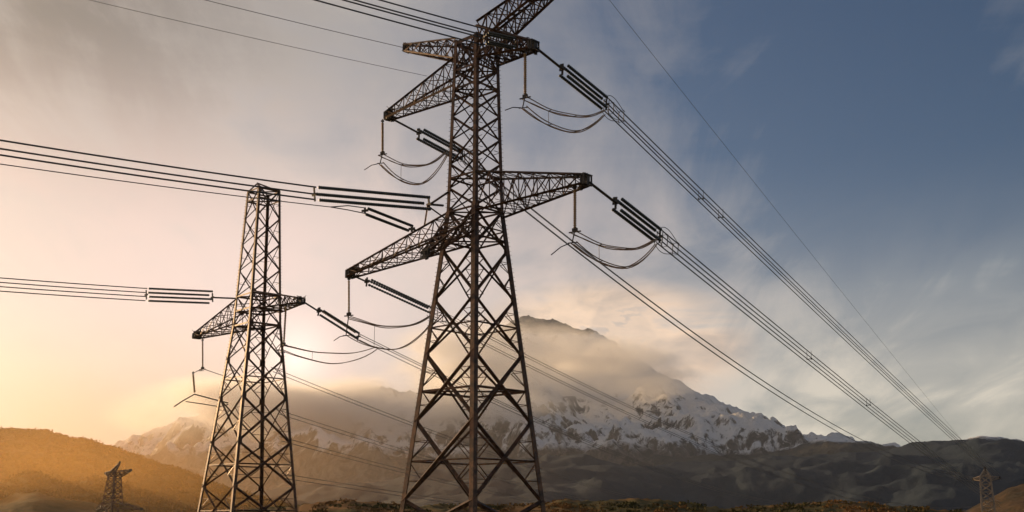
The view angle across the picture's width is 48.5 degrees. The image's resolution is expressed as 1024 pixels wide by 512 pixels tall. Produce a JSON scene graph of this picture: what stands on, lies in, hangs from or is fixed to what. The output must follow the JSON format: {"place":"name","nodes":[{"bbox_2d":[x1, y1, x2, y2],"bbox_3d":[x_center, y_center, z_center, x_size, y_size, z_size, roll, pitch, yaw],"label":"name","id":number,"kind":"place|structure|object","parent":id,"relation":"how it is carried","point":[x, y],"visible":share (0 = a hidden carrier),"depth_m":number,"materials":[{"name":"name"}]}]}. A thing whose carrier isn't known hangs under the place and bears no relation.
{"place":"outdoors","nodes":[
{"label":"outdoors","id":0,"kind":"place"},
{"bbox_2d":[0,428,279,511],"bbox_3d":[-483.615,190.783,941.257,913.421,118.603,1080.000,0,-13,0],"label":"wooded hill","id":1,"kind":"structure","parent":0,"point":[36,501],"depth_m":792.79,"materials":[{"name":"brown plant"}]},
{"bbox_2d":[0,426,293,511],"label":"woodland","id":2,"kind":"object","parent":1,"relation":"on","point":[127,484],"visible":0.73,"depth_m":834.28,"materials":[{"name":"green plant"}]},
{"bbox_2d":[114,380,900,492],"bbox_3d":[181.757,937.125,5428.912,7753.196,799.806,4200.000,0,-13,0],"label":"snow mountain","id":3,"kind":"structure","parent":0,"point":[183,443],"depth_m":4918.59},
{"bbox_2d":[0,0,1023,445],"label":"sky","id":4,"kind":"structure","parent":0,"point":[887,135],"materials":[{"name":"blue"}]},
{"bbox_2d":[450,315,742,410],"bbox_3d":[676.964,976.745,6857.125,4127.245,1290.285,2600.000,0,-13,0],"label":"cloud","id":5,"kind":"structure","parent":0,"point":[596,360],"depth_m":6803.25,"materials":[{"name":"white"}]},
{"bbox_2d":[248,498,950,511],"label":"heath rise","id":6,"kind":"structure","parent":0,"point":[306,507],"depth_m":179.14,"materials":[{"name":"brown plant"}]},
{"bbox_2d":[248,436,1023,511],"bbox_3d":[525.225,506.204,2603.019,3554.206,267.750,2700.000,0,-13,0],"label":"dark upland","id":7,"kind":"structure","parent":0,"point":[877,475],"depth_m":2326.41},
{"bbox_2d":[654,438,895,465],"bbox_3d":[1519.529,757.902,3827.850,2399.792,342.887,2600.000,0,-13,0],"label":"upland","id":8,"kind":"structure","parent":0,"point":[824,446],"depth_m":4124.39,"materials":[{"name":"grey stone"}]},
{"bbox_2d":[965,484,1023,511],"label":"bracken hill","id":9,"kind":"structure","parent":0,"point":[1010,499],"depth_m":692.29,"materials":[{"name":"brown plant"}]},
{"bbox_3d":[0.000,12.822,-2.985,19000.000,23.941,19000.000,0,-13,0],"label":"ground","id":10,"kind":"structure","parent":0,"visible":0},
{"bbox_2d":[95,461,142,511],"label":"transmission tower","id":11,"kind":"structure","parent":10,"relation":"on","point":[113,471],"depth_m":429.76,"materials":[{"name":"metal"}]},
{"bbox_2d":[192,182,305,511],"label":"transmission tower","id":12,"kind":"structure","parent":10,"relation":"on","point":[262,308],"depth_m":152.47,"materials":[{"name":"metal"}]},
{"bbox_2d":[144,287,235,303],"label":"tension insulator","id":13,"kind":"object","parent":12,"relation":"attached to","point":[171,297],"visible":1,"depth_m":147.67,"materials":[{"name":"ceramic"}]},
{"bbox_2d":[0,291,144,300],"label":"power line wire","id":14,"kind":"object","parent":13,"relation":"attached to","point":[71,296],"visible":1,"depth_m":138.80,"materials":[{"name":"metal"}]},
{"bbox_2d":[0,282,145,292],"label":"power line wire","id":15,"kind":"object","parent":13,"relation":"attached to","point":[71,287],"visible":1,"depth_m":138.95,"materials":[{"name":"metal"}]},
{"bbox_2d":[0,286,145,296],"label":"power line wire","id":16,"kind":"object","parent":13,"relation":"attached to","point":[72,291],"visible":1,"depth_m":138.78,"materials":[{"name":"metal"}]},
{"bbox_2d":[0,277,146,288],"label":"power line wire","id":17,"kind":"object","parent":13,"relation":"attached to","point":[72,283],"visible":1,"depth_m":138.85,"materials":[{"name":"metal"}]},
{"bbox_2d":[192,371,195,392],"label":"suspension insulator","id":18,"kind":"object","parent":12,"relation":"hanging from","point":[193,381],"visible":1,"depth_m":162.56,"materials":[{"name":"ceramic"}]},
{"bbox_2d":[174,394,227,406],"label":"jumper wire","id":19,"kind":"object","parent":12,"relation":"attached to","point":[198,395],"visible":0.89,"depth_m":162.44,"materials":[{"name":"metal"}]},
{"bbox_2d":[199,338,204,370],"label":"suspension insulator","id":20,"kind":"object","parent":12,"relation":"hanging from","point":[202,367],"visible":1,"depth_m":162.90,"materials":[{"name":"ceramic"}]},
{"bbox_2d":[186,401,227,406],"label":"jumper wire","id":21,"kind":"object","parent":12,"relation":"attached to","point":[204,404],"visible":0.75,"depth_m":162.62,"materials":[{"name":"metal"}]},
{"bbox_2d":[279,305,286,352],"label":"suspension insulator","id":22,"kind":"object","parent":12,"relation":"hanging from","point":[284,328],"visible":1,"depth_m":147.06,"materials":[{"name":"ceramic"}]},
{"bbox_2d":[283,344,372,353],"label":"jumper wire","id":23,"kind":"object","parent":22,"relation":"hanging from","point":[326,352],"visible":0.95,"depth_m":150.40,"materials":[{"name":"brown metal"}]},
{"bbox_2d":[281,350,374,363],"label":"jumper wire","id":24,"kind":"object","parent":22,"relation":"hanging from","point":[308,359],"visible":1,"depth_m":148.51,"materials":[{"name":"brown metal"}]},
{"bbox_2d":[285,346,370,353],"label":"jumper wire","id":25,"kind":"object","parent":22,"relation":"hanging from","point":[315,352],"visible":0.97,"depth_m":149.22,"materials":[{"name":"brown metal"}]},
{"bbox_2d":[284,349,376,363],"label":"jumper wire","id":26,"kind":"object","parent":22,"relation":"hanging from","point":[330,363],"visible":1,"depth_m":150.75,"materials":[{"name":"brown metal"}]},
{"bbox_2d":[305,302,360,340],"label":"tension insulator","id":27,"kind":"object","parent":12,"relation":"attached to","point":[319,310],"visible":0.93,"depth_m":150.55,"materials":[{"name":"ceramic"}]},
{"bbox_2d":[361,337,777,502],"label":"power line wire","id":28,"kind":"object","parent":27,"relation":"attached to","point":[547,424],"visible":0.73,"depth_m":219.17,"materials":[{"name":"metal"}]},
{"bbox_2d":[360,340,782,504],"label":"power line wire","id":29,"kind":"object","parent":27,"relation":"attached to","point":[550,428],"visible":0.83,"depth_m":219.87,"materials":[{"name":"metal"}]},
{"bbox_2d":[360,334,806,503],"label":"power line wire","id":30,"kind":"object","parent":27,"relation":"attached to","point":[551,424],"visible":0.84,"depth_m":221.19,"materials":[{"name":"metal"}]},
{"bbox_2d":[285,474,461,501],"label":"power line wire","id":31,"kind":"object","parent":12,"relation":"attached to","point":[368,487],"visible":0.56,"depth_m":177.92,"materials":[{"name":"metal"}]},
{"bbox_2d":[286,478,477,506],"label":"power line wire","id":32,"kind":"object","parent":12,"relation":"attached to","point":[369,491],"visible":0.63,"depth_m":177.38,"materials":[{"name":"metal"}]},
{"bbox_2d":[282,441,528,501],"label":"power line wire","id":33,"kind":"object","parent":12,"relation":"attached to","point":[390,469],"visible":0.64,"depth_m":182.07,"materials":[{"name":"metal"}]},
{"bbox_2d":[280,436,535,500],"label":"power line wire","id":34,"kind":"object","parent":12,"relation":"attached to","point":[395,467],"visible":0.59,"depth_m":185.74,"materials":[{"name":"metal"}]},
{"bbox_2d":[279,414,580,500],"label":"power line wire","id":35,"kind":"object","parent":12,"relation":"attached to","point":[406,453],"visible":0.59,"depth_m":187.19,"materials":[{"name":"metal"}]},
{"bbox_2d":[277,409,585,499],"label":"power line wire","id":36,"kind":"object","parent":12,"relation":"attached to","point":[406,450],"visible":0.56,"depth_m":186.72,"materials":[{"name":"metal"}]},
{"bbox_2d":[273,371,628,497],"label":"power line wire","id":37,"kind":"object","parent":12,"relation":"attached to","point":[427,431],"visible":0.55,"depth_m":190.05,"materials":[{"name":"metal"}]},
{"bbox_2d":[271,367,635,497],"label":"power line wire","id":38,"kind":"object","parent":12,"relation":"attached to","point":[411,422],"visible":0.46,"depth_m":189.24,"materials":[{"name":"metal"}]},
{"bbox_2d":[345,0,592,511],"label":"transmission tower","id":39,"kind":"structure","parent":10,"relation":"on","point":[427,252],"depth_m":106.84,"materials":[{"name":"metal"}]},
{"bbox_2d":[0,164,329,206],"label":"power line wire","id":40,"kind":"object","parent":39,"relation":"attached to","point":[161,186],"visible":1,"depth_m":91.85,"materials":[{"name":"metal"}]},
{"bbox_2d":[91,0,424,75],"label":"power line wire","id":41,"kind":"object","parent":39,"relation":"attached to","point":[254,38],"visible":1,"depth_m":107.23,"materials":[{"name":"metal"}]},
{"bbox_2d":[206,0,403,47],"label":"power line wire","id":42,"kind":"object","parent":39,"relation":"attached to","point":[301,23],"visible":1,"depth_m":115.20,"materials":[{"name":"metal"}]},
{"bbox_2d":[343,278,353,335],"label":"suspension insulator","id":43,"kind":"object","parent":39,"relation":"hanging from","point":[348,314],"visible":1,"depth_m":120.47,"materials":[{"name":"metal"}]},
{"bbox_2d":[347,327,427,349],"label":"jumper wire","id":44,"kind":"object","parent":43,"relation":"attached to","point":[386,349],"visible":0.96,"depth_m":124.19,"materials":[{"name":"brown metal"}]},
{"bbox_2d":[350,328,427,349],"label":"jumper wire","id":45,"kind":"object","parent":43,"relation":"hanging from","point":[390,349],"visible":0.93,"depth_m":124.66,"materials":[{"name":"brown metal"}]},
{"bbox_2d":[350,316,427,326],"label":"jumper wire","id":46,"kind":"object","parent":43,"relation":"attached to","point":[390,326],"visible":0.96,"depth_m":124.95,"materials":[{"name":"brown metal"}]},
{"bbox_2d":[349,317,429,327],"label":"jumper wire","id":47,"kind":"object","parent":43,"relation":"attached to","point":[386,327],"visible":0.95,"depth_m":125.15,"materials":[{"name":"brown metal"}]},
{"bbox_2d":[349,315,429,326],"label":"jumper wire","id":48,"kind":"object","parent":43,"relation":"attached to","point":[383,326],"visible":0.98,"depth_m":123.38,"materials":[{"name":"brown metal"}]},
{"bbox_2d":[312,186,447,224],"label":"tension insulator","id":49,"kind":"object","parent":39,"relation":"attached to","point":[428,207],"visible":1,"depth_m":102.85,"materials":[{"name":"ceramic"}]},
{"bbox_2d":[0,148,312,194],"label":"power line wire","id":50,"kind":"object","parent":49,"relation":"attached to","point":[152,171],"visible":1,"depth_m":90.31,"materials":[{"name":"metal"}]},
{"bbox_2d":[0,154,314,199],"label":"power line wire","id":51,"kind":"object","parent":49,"relation":"attached to","point":[153,177],"visible":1,"depth_m":89.82,"materials":[{"name":"metal"}]},
{"bbox_2d":[0,139,315,187],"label":"power line wire","id":52,"kind":"object","parent":49,"relation":"attached to","point":[154,163],"visible":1,"depth_m":90.08,"materials":[{"name":"metal"}]},
{"bbox_2d":[377,119,386,163],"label":"suspension insulator","id":53,"kind":"object","parent":39,"relation":"hanging from","point":[382,152],"visible":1,"depth_m":123.94,"materials":[{"name":"metal"}]},
{"bbox_2d":[379,154,446,183],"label":"jumper wire","id":54,"kind":"object","parent":53,"relation":"hanging from","point":[423,181],"visible":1,"depth_m":129.02,"materials":[{"name":"brown metal"}]},
{"bbox_2d":[381,154,447,184],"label":"jumper wire","id":55,"kind":"object","parent":53,"relation":"hanging from","point":[404,182],"visible":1,"depth_m":125.82,"materials":[{"name":"brown metal"}]},
{"bbox_2d":[383,154,448,183],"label":"jumper wire","id":56,"kind":"object","parent":53,"relation":"hanging from","point":[413,182],"visible":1,"depth_m":126.77,"materials":[{"name":"brown metal"}]},
{"bbox_2d":[361,207,416,231],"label":"tension insulator","id":57,"kind":"object","parent":39,"relation":"attached to","point":[412,228],"visible":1,"depth_m":107.47,"materials":[{"name":"metal"}]},
{"bbox_2d":[330,205,364,207],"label":"jumper wire","id":58,"kind":"object","parent":57,"relation":"attached to","point":[347,205],"visible":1,"depth_m":102.17,"materials":[{"name":"metal"}]},
{"bbox_2d":[331,207,364,213],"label":"jumper wire","id":59,"kind":"object","parent":57,"relation":"attached to","point":[347,209],"visible":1,"depth_m":102.05,"materials":[{"name":"metal"}]},
{"bbox_2d":[357,277,446,321],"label":"tension insulator","id":60,"kind":"object","parent":39,"relation":"attached to","point":[396,292],"visible":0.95,"depth_m":127.43,"materials":[{"name":"metal"}]},
{"bbox_2d":[435,310,960,507],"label":"power line wire","id":61,"kind":"object","parent":60,"relation":"attached to","point":[661,422],"visible":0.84,"depth_m":181.27,"materials":[{"name":"metal"}]},
{"bbox_2d":[437,308,963,507],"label":"power line wire","id":62,"kind":"object","parent":60,"relation":"attached to","point":[668,423],"visible":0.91,"depth_m":182.21,"materials":[{"name":"metal"}]},
{"bbox_2d":[434,319,968,511],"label":"power line wire","id":63,"kind":"object","parent":60,"relation":"attached to","point":[643,421],"visible":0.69,"depth_m":176.82,"materials":[{"name":"metal"}]},
{"bbox_2d":[434,316,970,511],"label":"power line wire","id":64,"kind":"object","parent":60,"relation":"attached to","point":[642,419],"visible":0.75,"depth_m":175.72,"materials":[{"name":"metal"}]},
{"bbox_2d":[393,119,480,169],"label":"tension insulator","id":65,"kind":"object","parent":39,"relation":"attached to","point":[419,131],"visible":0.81,"depth_m":130.89,"materials":[{"name":"metal"}]},
{"bbox_2d":[380,152,444,165],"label":"jumper wire","id":66,"kind":"object","parent":65,"relation":"hanging from","point":[420,165],"visible":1,"depth_m":128.31,"materials":[{"name":"grey metal"}]},
{"bbox_2d":[382,152,446,167],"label":"jumper wire","id":67,"kind":"object","parent":65,"relation":"hanging from","point":[415,166],"visible":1,"depth_m":127.72,"materials":[{"name":"grey metal"}]},
{"bbox_2d":[383,149,448,164],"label":"jumper wire","id":68,"kind":"object","parent":65,"relation":"hanging from","point":[420,164],"visible":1,"depth_m":128.01,"materials":[{"name":"grey metal"}]},
{"bbox_2d":[461,152,971,476],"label":"power line wire","id":69,"kind":"object","parent":65,"relation":"attached to","point":[660,308],"visible":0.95,"depth_m":177.24,"materials":[{"name":"metal"}]},
{"bbox_2d":[463,161,971,480],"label":"power line wire","id":70,"kind":"object","parent":65,"relation":"attached to","point":[661,315],"visible":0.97,"depth_m":176.08,"materials":[{"name":"metal"}]},
{"bbox_2d":[463,160,974,481],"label":"power line wire","id":71,"kind":"object","parent":65,"relation":"attached to","point":[684,331],"visible":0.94,"depth_m":182.23,"materials":[{"name":"metal"}]},
{"bbox_2d":[483,31,521,48],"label":"tension insulator","id":72,"kind":"object","parent":39,"relation":"attached to","point":[500,36],"visible":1,"depth_m":106.56,"materials":[{"name":"metal"}]},
{"bbox_2d":[314,0,482,45],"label":"power line wire","id":73,"kind":"object","parent":72,"relation":"attached to","point":[397,22],"visible":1,"depth_m":100.61,"materials":[{"name":"metal"}]},
{"bbox_2d":[342,0,485,38],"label":"power line wire","id":74,"kind":"object","parent":72,"relation":"attached to","point":[413,19],"visible":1,"depth_m":101.22,"materials":[{"name":"metal"}]},
{"bbox_2d":[354,0,482,35],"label":"power line wire","id":75,"kind":"object","parent":72,"relation":"attached to","point":[418,17],"visible":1,"depth_m":102.00,"materials":[{"name":"metal"}]},
{"bbox_2d":[379,0,485,29],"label":"power line wire","id":76,"kind":"object","parent":72,"relation":"attached to","point":[432,14],"visible":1,"depth_m":102.51,"materials":[{"name":"metal"}]},
{"bbox_2d":[519,51,530,108],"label":"suspension insulator","id":77,"kind":"object","parent":39,"relation":"hanging from","point":[525,94],"visible":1,"depth_m":105.96,"materials":[{"name":"metal"}]},
{"bbox_2d":[524,109,596,132],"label":"jumper wire","id":78,"kind":"object","parent":77,"relation":"hanging from","point":[556,128],"visible":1,"depth_m":108.32,"materials":[{"name":"grey metal"}]},
{"bbox_2d":[522,99,599,116],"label":"jumper wire","id":79,"kind":"object","parent":77,"relation":"attached to","point":[559,113],"visible":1,"depth_m":109.47,"materials":[{"name":"grey metal"}]},
{"bbox_2d":[521,108,602,131],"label":"jumper wire","id":80,"kind":"object","parent":77,"relation":"hanging from","point":[558,128],"visible":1,"depth_m":109.13,"materials":[{"name":"grey metal"}]},
{"bbox_2d":[523,100,603,117],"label":"jumper wire","id":81,"kind":"object","parent":77,"relation":"attached to","point":[563,115],"visible":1,"depth_m":109.55,"materials":[{"name":"grey metal"}]},
{"bbox_2d":[526,96,604,115],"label":"jumper wire","id":82,"kind":"object","parent":77,"relation":"attached to","point":[564,112],"visible":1,"depth_m":109.33,"materials":[{"name":"grey metal"}]},
{"bbox_2d":[526,106,605,130],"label":"jumper wire","id":83,"kind":"object","parent":77,"relation":"hanging from","point":[565,128],"visible":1,"depth_m":108.95,"materials":[{"name":"grey metal"}]},
{"bbox_2d":[568,186,580,243],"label":"suspension insulator","id":84,"kind":"object","parent":39,"relation":"hanging from","point":[574,229],"visible":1,"depth_m":99.27,"materials":[{"name":"ceramic"}]},
{"bbox_2d":[570,243,654,267],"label":"jumper wire","id":85,"kind":"object","parent":84,"relation":"attached to","point":[611,265],"visible":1,"depth_m":103.27,"materials":[{"name":"grey metal"}]},
{"bbox_2d":[571,233,654,248],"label":"jumper wire","id":86,"kind":"object","parent":84,"relation":"attached to","point":[618,248],"visible":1,"depth_m":103.17,"materials":[{"name":"grey metal"}]},
{"bbox_2d":[573,244,654,268],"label":"jumper wire","id":87,"kind":"object","parent":84,"relation":"hanging from","point":[605,264],"visible":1,"depth_m":101.63,"materials":[{"name":"grey metal"}]},
{"bbox_2d":[574,235,655,250],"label":"jumper wire","id":88,"kind":"object","parent":84,"relation":"attached to","point":[613,249],"visible":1,"depth_m":102.67,"materials":[{"name":"grey metal"}]},
{"bbox_2d":[576,241,657,266],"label":"jumper wire","id":89,"kind":"object","parent":84,"relation":"attached to","point":[614,264],"visible":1,"depth_m":101.98,"materials":[{"name":"grey metal"}]},
{"bbox_2d":[576,231,657,248],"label":"jumper wire","id":90,"kind":"object","parent":84,"relation":"attached to","point":[616,246],"visible":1,"depth_m":102.59,"materials":[{"name":"grey metal"}]},
{"bbox_2d":[536,47,624,122],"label":"tension insulator","id":91,"kind":"object","parent":39,"relation":"attached to","point":[562,67],"visible":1,"depth_m":113.28,"materials":[{"name":"ceramic"}]},
{"bbox_2d":[604,111,993,476],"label":"power line wire","id":92,"kind":"object","parent":91,"relation":"attached to","point":[765,264],"visible":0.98,"depth_m":158.04,"materials":[{"name":"metal"}]},
{"bbox_2d":[603,100,996,474],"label":"power line wire","id":93,"kind":"object","parent":91,"relation":"attached to","point":[768,259],"visible":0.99,"depth_m":160.05,"materials":[{"name":"metal"}]},
{"bbox_2d":[609,109,996,476],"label":"power line wire","id":94,"kind":"object","parent":91,"relation":"attached to","point":[770,264],"visible":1,"depth_m":157.93,"materials":[{"name":"metal"}]},
{"bbox_2d":[609,99,999,474],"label":"power line wire","id":95,"kind":"object","parent":91,"relation":"attached to","point":[769,256],"visible":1,"depth_m":157.60,"materials":[{"name":"metal"}]},
{"bbox_2d":[589,181,679,255],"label":"tension insulator","id":96,"kind":"object","parent":39,"relation":"attached to","point":[615,201],"visible":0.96,"depth_m":105.72,"materials":[{"name":"ceramic"}]},
{"bbox_2d":[656,231,995,501],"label":"power line wire","id":97,"kind":"object","parent":96,"relation":"attached to","point":[797,346],"visible":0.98,"depth_m":149.27,"materials":[{"name":"metal"}]},
{"bbox_2d":[658,243,997,507],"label":"power line wire","id":98,"kind":"object","parent":96,"relation":"attached to","point":[800,357],"visible":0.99,"depth_m":150.61,"materials":[{"name":"metal"}]},
{"bbox_2d":[663,231,998,501],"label":"power line wire","id":99,"kind":"object","parent":96,"relation":"attached to","point":[801,345],"visible":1,"depth_m":149.08,"materials":[{"name":"metal"}]},
{"bbox_2d":[663,242,1000,507],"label":"power line wire","id":100,"kind":"object","parent":96,"relation":"attached to","point":[799,352],"visible":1,"depth_m":147.80,"materials":[{"name":"metal"}]},
{"bbox_2d":[610,1,980,462],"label":"power line wire","id":101,"kind":"object","parent":39,"relation":"attached to","point":[762,192],"visible":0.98,"depth_m":150.91,"materials":[{"name":"metal"}]},
{"bbox_2d":[277,498,964,511],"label":"heath scrub","id":102,"kind":"object","parent":10,"relation":"on","point":[626,504],"visible":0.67,"depth_m":175.63,"materials":[{"name":"brown plant"}]},
{"bbox_2d":[972,466,1000,511],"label":"transmission tower","id":103,"kind":"structure","parent":10,"relation":"on","point":[990,477],"depth_m":390.59,"materials":[{"name":"metal"}]},
{"bbox_2d":[466,155,973,477],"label":"power line wire","id":104,"kind":"object","parent":103,"relation":"attached to","point":[695,333],"visible":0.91,"depth_m":187.69,"materials":[{"name":"metal"}]}
]}

